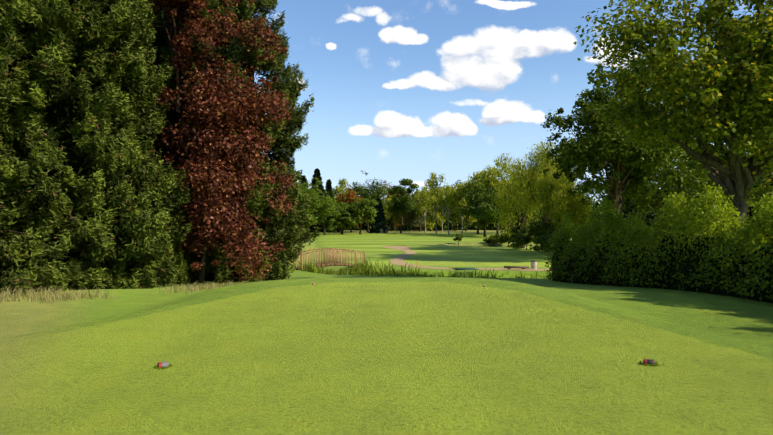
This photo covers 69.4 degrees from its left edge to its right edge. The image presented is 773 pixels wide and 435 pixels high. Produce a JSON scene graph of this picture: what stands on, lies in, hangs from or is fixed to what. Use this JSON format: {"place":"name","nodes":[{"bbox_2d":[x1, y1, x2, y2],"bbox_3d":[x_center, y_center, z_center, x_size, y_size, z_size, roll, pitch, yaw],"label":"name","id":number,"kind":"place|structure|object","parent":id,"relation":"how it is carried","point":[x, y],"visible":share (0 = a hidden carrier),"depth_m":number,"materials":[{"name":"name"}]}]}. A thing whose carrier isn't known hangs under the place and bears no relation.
{"place":"outdoors","nodes":[
{"label":"outdoors","id":0,"kind":"place"},
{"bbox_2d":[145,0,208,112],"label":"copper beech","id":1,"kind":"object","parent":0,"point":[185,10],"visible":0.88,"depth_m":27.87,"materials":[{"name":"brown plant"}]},
{"bbox_2d":[293,248,365,270],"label":"foot bridge","id":2,"kind":"structure","parent":0,"point":[334,256],"depth_m":39.84,"materials":[{"name":"brown wood"}]},
{"bbox_2d":[0,230,772,434],"bbox_3d":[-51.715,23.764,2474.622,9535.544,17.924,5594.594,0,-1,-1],"label":"ground","id":3,"kind":"structure","parent":0,"point":[297,352],"depth_m":7.50,"materials":[{"name":"green plant"}]},
{"bbox_2d":[0,0,106,295],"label":"conifer","id":4,"kind":"object","parent":3,"relation":"on","point":[14,251],"visible":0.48,"depth_m":19.96,"materials":[{"name":"green plant"}]},
{"bbox_2d":[0,0,191,289],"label":"conifer","id":5,"kind":"object","parent":3,"relation":"on","point":[88,166],"visible":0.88,"depth_m":21.68,"materials":[{"name":"green plant"}]},
{"bbox_2d":[0,278,273,303],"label":"dry grass tufts","id":6,"kind":"object","parent":3,"relation":"on","point":[62,294],"visible":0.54,"depth_m":17.75,"materials":[{"name":"plant"}]},
{"bbox_2d":[106,0,208,279],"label":"conifer","id":7,"kind":"object","parent":3,"relation":"on","point":[160,37],"visible":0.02,"depth_m":33.21,"materials":[{"name":"green plant"}]},
{"bbox_2d":[157,361,168,368],"bbox_3d":[-2.760,1.831,6.896,0.124,0.097,0.097,0,-1,-36],"label":"tee marker","id":8,"kind":"object","parent":3,"relation":"on","point":[163,364],"visible":0.67,"depth_m":6.87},
{"bbox_2d":[135,0,296,285],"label":"copper beech","id":9,"kind":"object","parent":3,"relation":"on","point":[212,171],"visible":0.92,"depth_m":26.19,"materials":[{"name":"red plant"}]},
{"bbox_2d":[144,0,320,283],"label":"conifer","id":10,"kind":"object","parent":3,"relation":"on","point":[286,144],"visible":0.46,"depth_m":30.71,"materials":[{"name":"green plant"}]},
{"bbox_2d":[285,169,317,227],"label":"tree","id":11,"kind":"object","parent":3,"relation":"on","point":[304,187],"depth_m":93.26,"materials":[{"name":"green plant"}]},
{"bbox_2d":[288,175,319,232],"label":"tree","id":12,"kind":"object","parent":3,"relation":"on","point":[304,179],"visible":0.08,"depth_m":173.71,"materials":[{"name":"green plant"}]},
{"bbox_2d":[284,188,338,253],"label":"tree","id":13,"kind":"object","parent":3,"relation":"on","point":[321,206],"visible":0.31,"depth_m":70.67,"materials":[{"name":"green plant"}]},
{"bbox_2d":[303,177,340,230],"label":"tree","id":14,"kind":"object","parent":3,"relation":"on","point":[315,187],"visible":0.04,"depth_m":149.18,"materials":[{"name":"green plant"}]},
{"bbox_2d":[311,168,340,231],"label":"tree","id":15,"kind":"object","parent":3,"relation":"on","point":[317,173],"visible":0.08,"depth_m":188.68,"materials":[{"name":"green plant"}]},
{"bbox_2d":[312,192,340,234],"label":"tree","id":16,"kind":"object","parent":3,"relation":"on","point":[325,221],"visible":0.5,"depth_m":138.81,"materials":[{"name":"green plant"}]},
{"bbox_2d":[324,179,340,231],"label":"tree","id":17,"kind":"object","parent":3,"relation":"on","point":[328,187],"visible":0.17,"depth_m":198.87,"materials":[{"name":"green plant"}]},
{"bbox_2d":[330,197,348,232],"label":"tree","id":18,"kind":"object","parent":3,"relation":"on","point":[342,205],"visible":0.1,"depth_m":166.92,"materials":[{"name":"green plant"}]},
{"bbox_2d":[332,178,351,230],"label":"tree","id":19,"kind":"object","parent":3,"relation":"on","point":[342,189],"visible":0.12,"depth_m":212.96,"materials":[{"name":"green plant"}]},
{"bbox_2d":[332,207,354,233],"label":"tree","id":20,"kind":"object","parent":3,"relation":"on","point":[341,220],"visible":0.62,"depth_m":148.42,"materials":[{"name":"green plant"}]},
{"bbox_2d":[335,186,365,231],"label":"tree","id":21,"kind":"object","parent":3,"relation":"on","point":[349,197],"visible":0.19,"depth_m":175.67,"materials":[{"name":"brown plant"}]},
{"bbox_2d":[109,187,607,230],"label":"tree belt","id":22,"kind":"object","parent":3,"relation":"on","point":[493,226],"visible":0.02,"depth_m":228.36,"materials":[{"name":"green plant"}]},
{"bbox_2d":[343,195,378,233],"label":"tree","id":23,"kind":"object","parent":3,"relation":"on","point":[361,209],"visible":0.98,"depth_m":147.74,"materials":[{"name":"green plant"}]},
{"bbox_2d":[344,171,387,230],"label":"tree","id":24,"kind":"object","parent":3,"relation":"on","point":[379,192],"visible":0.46,"depth_m":185.24,"materials":[{"name":"green plant"}]},
{"bbox_2d":[366,198,387,232],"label":"tree","id":25,"kind":"object","parent":3,"relation":"on","point":[378,225],"visible":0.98,"depth_m":168.33,"materials":[{"name":"green plant"}]},
{"bbox_2d":[383,181,402,229],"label":"tree","id":26,"kind":"object","parent":3,"relation":"on","point":[394,225],"visible":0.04,"depth_m":224.66,"materials":[{"name":"green plant"}]},
{"bbox_2d":[383,194,405,230],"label":"tree","id":27,"kind":"object","parent":3,"relation":"on","point":[396,218],"visible":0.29,"depth_m":198.73,"materials":[{"name":"green plant"}]},
{"bbox_2d":[385,178,418,232],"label":"tree","id":28,"kind":"object","parent":3,"relation":"on","point":[403,202],"visible":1,"depth_m":165.10,"materials":[{"name":"green plant"}]},
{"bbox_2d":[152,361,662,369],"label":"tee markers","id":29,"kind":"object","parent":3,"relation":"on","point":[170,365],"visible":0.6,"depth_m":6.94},
{"bbox_2d":[399,199,424,230],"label":"tree","id":30,"kind":"object","parent":3,"relation":"on","point":[412,219],"visible":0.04,"depth_m":209.71,"materials":[{"name":"green plant"}]},
{"bbox_2d":[402,191,437,231],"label":"tree","id":31,"kind":"object","parent":3,"relation":"on","point":[416,221],"visible":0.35,"depth_m":193.53,"materials":[{"name":"green plant"}]},
{"bbox_2d":[292,257,551,278],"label":"reeds","id":32,"kind":"object","parent":3,"relation":"on","point":[365,270],"visible":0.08,"depth_m":37.03,"materials":[{"name":"green plant"}]},
{"bbox_2d":[413,185,430,232],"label":"tree","id":33,"kind":"object","parent":3,"relation":"on","point":[424,200],"visible":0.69,"depth_m":169.82,"materials":[{"name":"green plant"}]},
{"bbox_2d":[421,195,444,230],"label":"tree","id":34,"kind":"object","parent":3,"relation":"on","point":[431,225],"visible":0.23,"depth_m":197.71,"materials":[{"name":"green plant"}]},
{"bbox_2d":[425,172,445,233],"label":"tree","id":35,"kind":"object","parent":3,"relation":"on","point":[432,199],"visible":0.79,"depth_m":157.88,"materials":[{"name":"green plant"}]},
{"bbox_2d":[424,177,449,217],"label":"tree","id":36,"kind":"object","parent":3,"relation":"on","point":[436,185],"visible":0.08,"depth_m":229.84,"materials":[{"name":"green plant"}]},
{"bbox_2d":[432,197,453,232],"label":"tree","id":37,"kind":"object","parent":3,"relation":"on","point":[441,210],"visible":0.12,"depth_m":175.04,"materials":[{"name":"green plant"}]},
{"bbox_2d":[437,183,456,233],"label":"tree","id":38,"kind":"object","parent":3,"relation":"on","point":[449,191],"visible":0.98,"depth_m":151.58,"materials":[{"name":"green plant"}]},
{"bbox_2d":[447,181,467,233],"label":"tree","id":39,"kind":"object","parent":3,"relation":"on","point":[451,208],"visible":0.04,"depth_m":160.41,"materials":[{"name":"green plant"}]},
{"bbox_2d":[443,181,472,230],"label":"tree","id":40,"kind":"object","parent":3,"relation":"on","point":[454,214],"visible":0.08,"depth_m":214.38,"materials":[{"name":"green plant"}]},
{"bbox_2d":[453,234,463,244],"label":"tree","id":41,"kind":"object","parent":3,"relation":"on","point":[458,237],"visible":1,"depth_m":88.01,"materials":[{"name":"green plant"}]},
{"bbox_2d":[449,190,477,230],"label":"tree","id":42,"kind":"object","parent":3,"relation":"on","point":[473,219],"visible":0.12,"depth_m":205.35,"materials":[{"name":"green plant"}]},
{"bbox_2d":[452,170,493,233],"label":"tree","id":43,"kind":"object","parent":3,"relation":"on","point":[460,200],"visible":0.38,"depth_m":150.05,"materials":[{"name":"green plant"}]},
{"bbox_2d":[456,175,501,236],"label":"tree","id":44,"kind":"object","parent":3,"relation":"on","point":[477,196],"visible":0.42,"depth_m":127.50,"materials":[{"name":"green plant"}]},
{"bbox_2d":[465,161,516,234],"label":"tree","id":45,"kind":"object","parent":3,"relation":"on","point":[491,170],"visible":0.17,"depth_m":137.17,"materials":[{"name":"green plant"}]},
{"bbox_2d":[483,234,498,242],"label":"pond bush","id":46,"kind":"object","parent":3,"relation":"on","point":[493,238],"visible":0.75,"depth_m":89.48,"materials":[{"name":"green plant"}]},
{"bbox_2d":[496,229,512,247],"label":"pond bush","id":47,"kind":"object","parent":3,"relation":"on","point":[503,239],"visible":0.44,"depth_m":74.55,"materials":[{"name":"green plant"}]},
{"bbox_2d":[477,168,538,229],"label":"tree","id":48,"kind":"object","parent":3,"relation":"on","point":[488,208],"visible":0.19,"depth_m":118.51,"materials":[{"name":"green plant"}]},
{"bbox_2d":[491,153,541,247],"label":"willow","id":49,"kind":"object","parent":3,"relation":"on","point":[505,200],"visible":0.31,"depth_m":72.22,"materials":[{"name":"green plant"}]},
{"bbox_2d":[504,226,538,249],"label":"pond bush","id":50,"kind":"object","parent":3,"relation":"on","point":[518,244],"visible":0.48,"depth_m":66.64,"materials":[{"name":"green plant"}]},
{"bbox_2d":[498,203,550,227],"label":"tree","id":51,"kind":"object","parent":3,"relation":"on","point":[536,215],"visible":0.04,"depth_m":148.93,"materials":[{"name":"green plant"}]},
{"bbox_2d":[531,260,536,268],"bbox_3d":[10.283,3.308,38.959,0.463,0.620,0.470,0,-1,-1],"label":"litter bin","id":52,"kind":"object","parent":3,"relation":"on","point":[533,264],"visible":0.9,"depth_m":38.80,"materials":[{"name":"grey metal"}]},
{"bbox_2d":[511,221,567,252],"bbox_3d":[17.429,2.213,61.112,6.062,3.838,5.724,0,-1,-30],"label":"pond bush","id":53,"kind":"object","parent":3,"relation":"on","point":[538,231],"visible":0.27,"depth_m":60.47,"materials":[{"name":"green plant"}]},
{"bbox_2d":[505,139,580,249],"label":"willow","id":54,"kind":"object","parent":3,"relation":"on","point":[527,186],"visible":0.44,"depth_m":65.15,"materials":[{"name":"green plant"}]},
{"bbox_2d":[534,229,586,251],"bbox_3d":[16.189,2.570,51.913,4.555,3.145,5.062,0,-1,20],"label":"pond bush","id":55,"kind":"object","parent":3,"relation":"on","point":[542,241],"visible":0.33,"depth_m":51.59,"materials":[{"name":"green plant"}]},
{"bbox_2d":[531,168,593,230],"bbox_3d":[19.228,-0.923,60.510,6.818,10.075,7.036,0,-1,-1],"label":"willow","id":56,"kind":"object","parent":3,"relation":"on","point":[556,198],"visible":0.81,"depth_m":58.95,"materials":[{"name":"green plant"}]},
{"bbox_2d":[540,45,701,236],"bbox_3d":[19.427,-5.080,47.351,12.102,18.335,13.791,0,-1,-1],"label":"tree","id":57,"kind":"object","parent":3,"relation":"on","point":[593,147],"visible":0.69,"depth_m":45.19,"materials":[{"name":"green plant"}]},
{"bbox_2d":[598,131,659,246],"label":"tree","id":58,"kind":"object","parent":3,"relation":"on","point":[651,215],"visible":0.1,"depth_m":73.55,"materials":[{"name":"green plant"}]},
{"bbox_2d":[643,359,654,364],"bbox_3d":[3.303,1.831,7.024,0.124,0.097,0.097,0,-1,19],"label":"tee marker","id":59,"kind":"object","parent":3,"relation":"on","point":[649,361],"visible":0.67,"depth_m":6.99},
{"bbox_2d":[541,170,772,305],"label":"hedge","id":60,"kind":"object","parent":3,"relation":"on","point":[723,263],"visible":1,"depth_m":20.73,"materials":[{"name":"green plant"}]},
{"bbox_2d":[586,89,757,236],"bbox_3d":[27.080,-5.260,52.198,14.862,18.478,14.042,0,-1,-34],"label":"tree","id":61,"kind":"object","parent":3,"relation":"on","point":[689,181],"visible":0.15,"depth_m":51.11,"materials":[{"name":"green plant"}]},
{"bbox_2d":[573,0,772,238],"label":"oak","id":62,"kind":"object","parent":3,"relation":"on","point":[735,85],"visible":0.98,"depth_m":22.71,"materials":[{"name":"green plant"}]},
{"bbox_2d":[655,148,772,246],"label":"tree belt","id":63,"kind":"object","parent":3,"relation":"on","point":[728,201],"visible":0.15,"depth_m":84.27,"materials":[{"name":"green plant"}]},
{"bbox_2d":[382,246,549,270],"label":"path","id":64,"kind":"structure","parent":0,"point":[398,260],"depth_m":45.49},
{"bbox_2d":[452,268,478,269],"bbox_3d":[5.571,3.635,39.451,1.620,0.050,1.620,0,-1,-7],"label":"winter tee mat","id":65,"kind":"object","parent":64,"relation":"on","point":[465,268],"visible":0.79,"depth_m":39.53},
{"bbox_2d":[504,266,528,268],"bbox_3d":[9.081,3.515,39.030,1.700,0.235,0.260,0,-1,3],"label":"sleeper bench","id":66,"kind":"object","parent":64,"relation":"on","point":[522,267],"visible":0.74,"depth_m":38.90,"materials":[{"name":"brown wood"}]},
{"bbox_2d":[451,245,534,246],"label":"pond water","id":67,"kind":"structure","parent":0,"point":[487,245],"depth_m":87.54,"materials":[{"name":"liquid"}]},
{"bbox_2d":[254,0,772,203],"label":"sky","id":68,"kind":"structure","parent":0,"point":[407,89],"materials":[{"name":"blue"}]}
]}

